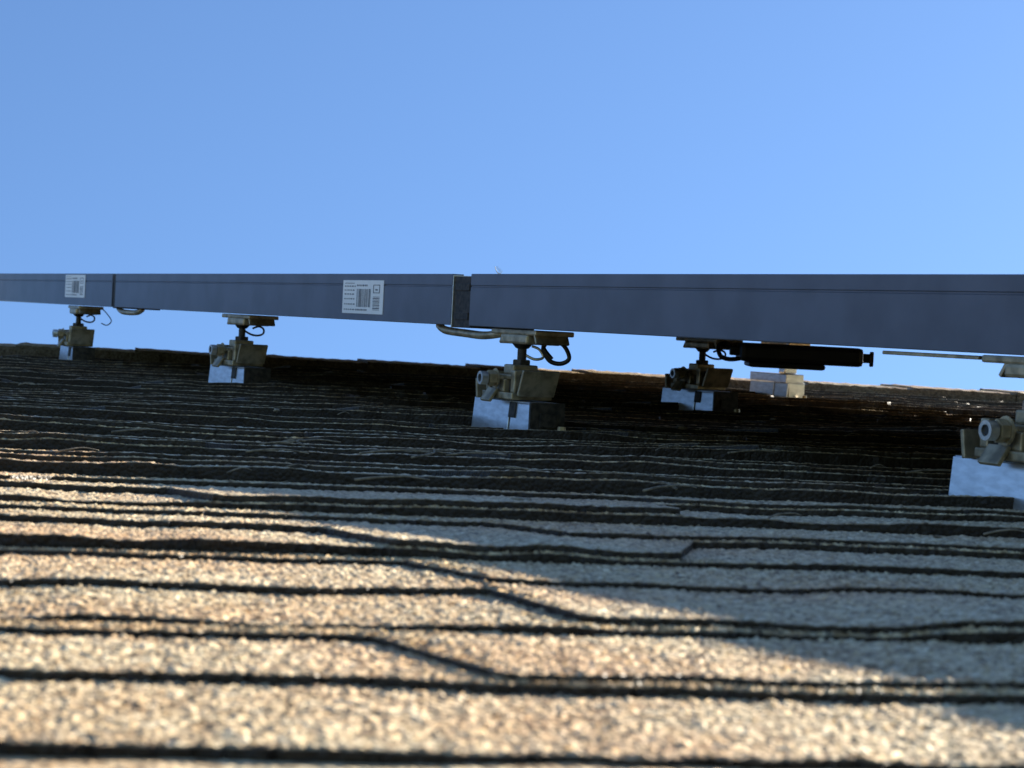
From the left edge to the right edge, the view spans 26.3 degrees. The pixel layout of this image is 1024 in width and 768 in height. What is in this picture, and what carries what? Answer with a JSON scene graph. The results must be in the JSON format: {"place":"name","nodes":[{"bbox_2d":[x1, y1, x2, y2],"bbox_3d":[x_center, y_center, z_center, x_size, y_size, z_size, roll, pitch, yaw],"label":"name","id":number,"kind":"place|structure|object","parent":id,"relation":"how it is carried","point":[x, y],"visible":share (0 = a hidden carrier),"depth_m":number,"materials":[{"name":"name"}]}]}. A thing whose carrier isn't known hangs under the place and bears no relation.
{"place":"outdoors","nodes":[
{"label":"outdoors","id":0,"kind":"place"},
{"bbox_2d":[0,0,1023,390],"label":"sky","id":1,"kind":"structure","parent":0,"point":[466,137],"materials":[{"name":"blue"}]},
{"bbox_3d":[-0.203,0.057,1.148,9.960,0.023,3.353,3,2,-10],"label":"roof","id":2,"kind":"object","parent":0,"visible":0},
{"bbox_2d":[0,273,115,306],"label":"solar panel","id":3,"kind":"object","parent":2,"relation":"on","point":[84,289],"visible":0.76,"depth_m":2.54,"materials":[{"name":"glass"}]},
{"bbox_2d":[101,309,111,325],"bbox_3d":[-0.459,-0.076,2.477,0.011,0.020,0.007,2,1,-25],"label":"panel cable","id":4,"kind":"object","parent":3,"relation":"hanging from","point":[109,317],"visible":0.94,"depth_m":2.48,"materials":[{"name":"grey"}]},
{"bbox_2d":[115,274,463,324],"bbox_3d":[0.139,-0.065,2.091,0.821,0.036,0.882,2,2,-25],"label":"solar panel","id":5,"kind":"object","parent":2,"relation":"on","point":[417,298],"visible":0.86,"depth_m":1.79,"materials":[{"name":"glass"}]},
{"bbox_2d":[113,275,159,314],"bbox_3d":[-0.382,-0.093,2.295,0.049,0.043,0.092,2,2,-25],"label":"panel clamp","id":6,"kind":"object","parent":5,"relation":"attached to","point":[123,311],"visible":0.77,"depth_m":2.30,"materials":[{"name":"silver metal"}]},
{"bbox_2d":[0,355,1023,767],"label":"shingle courses","id":7,"kind":"object","parent":2,"relation":"on","point":[178,595],"visible":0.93,"depth_m":0.57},
{"bbox_2d":[52,305,103,360],"bbox_3d":[-0.458,-0.050,2.490,0.127,0.074,0.124,2,2,-21],"label":"roof mount bracket","id":8,"kind":"object","parent":7,"relation":"on","point":[75,340],"visible":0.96,"depth_m":2.45,"materials":[{"name":"silver metal"}]},
{"bbox_2d":[208,314,278,382],"bbox_3d":[-0.211,-0.024,1.974,0.127,0.074,0.124,2,2,-28],"label":"roof mount bracket","id":9,"kind":"object","parent":7,"relation":"on","point":[238,358],"visible":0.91,"depth_m":1.94,"materials":[{"name":"silver metal"}]},
{"bbox_2d":[0,342,1023,402],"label":"ridge cap","id":10,"kind":"object","parent":7,"relation":"on","point":[149,355],"visible":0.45,"depth_m":2.77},
{"bbox_2d":[18,370,1023,538],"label":"roof debris","id":11,"kind":"object","parent":7,"relation":"on","point":[673,486],"visible":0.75,"depth_m":1.04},
{"bbox_2d":[471,328,641,431],"bbox_3d":[0.037,0.003,1.450,0.127,0.074,0.124,2,2,-25],"label":"roof mount bracket","id":12,"kind":"object","parent":7,"relation":"on","point":[517,392],"visible":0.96,"depth_m":1.42,"materials":[{"name":"silver metal"}]},
{"bbox_2d":[661,337,742,411],"bbox_3d":[0.199,-0.003,1.965,0.127,0.074,0.124,2,2,-27],"label":"roof mount bracket","id":13,"kind":"object","parent":7,"relation":"on","point":[697,384],"visible":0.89,"depth_m":1.93,"materials":[{"name":"silver metal"}]},
{"bbox_2d":[750,342,809,397],"bbox_3d":[0.349,-0.011,2.563,0.113,0.074,0.124,2,2,-22],"label":"roof mount bracket","id":14,"kind":"object","parent":7,"relation":"on","point":[786,383],"visible":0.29,"depth_m":2.52,"materials":[{"name":"silver metal"}]},
{"bbox_2d":[938,355,1023,509],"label":"roof mount bracket","id":15,"kind":"object","parent":7,"relation":"on","point":[989,461],"visible":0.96,"depth_m":0.96,"materials":[{"name":"silver metal"}]},
{"bbox_2d":[469,274,1023,354],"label":"solar panel","id":16,"kind":"object","parent":2,"relation":"on","point":[975,313],"visible":1,"depth_m":1.14,"materials":[{"name":"metal"}]},
{"bbox_2d":[436,275,533,338],"bbox_3d":[-0.012,-0.052,1.513,0.050,0.044,0.109,2,2,-25],"label":"panel clamp","id":17,"kind":"object","parent":16,"relation":"attached to","point":[461,292],"visible":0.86,"depth_m":1.50,"materials":[{"name":"silver metal"}]},
{"bbox_2d":[716,341,873,370],"bbox_3d":[0.244,-0.024,1.897,0.136,0.021,0.117,2,2,-25],"label":"microinverter","id":18,"kind":"object","parent":16,"relation":"attached to","point":[785,356],"visible":1,"depth_m":1.86,"materials":[{"name":"black plastic"}]},
{"bbox_2d":[882,351,981,359],"bbox_3d":[0.199,-0.013,1.026,0.008,0.003,0.075,2,1,-25],"label":"earthing strip","id":19,"kind":"object","parent":16,"relation":"attached to","point":[975,357],"visible":0.98,"depth_m":1.02,"materials":[{"name":"metal"}]}
]}

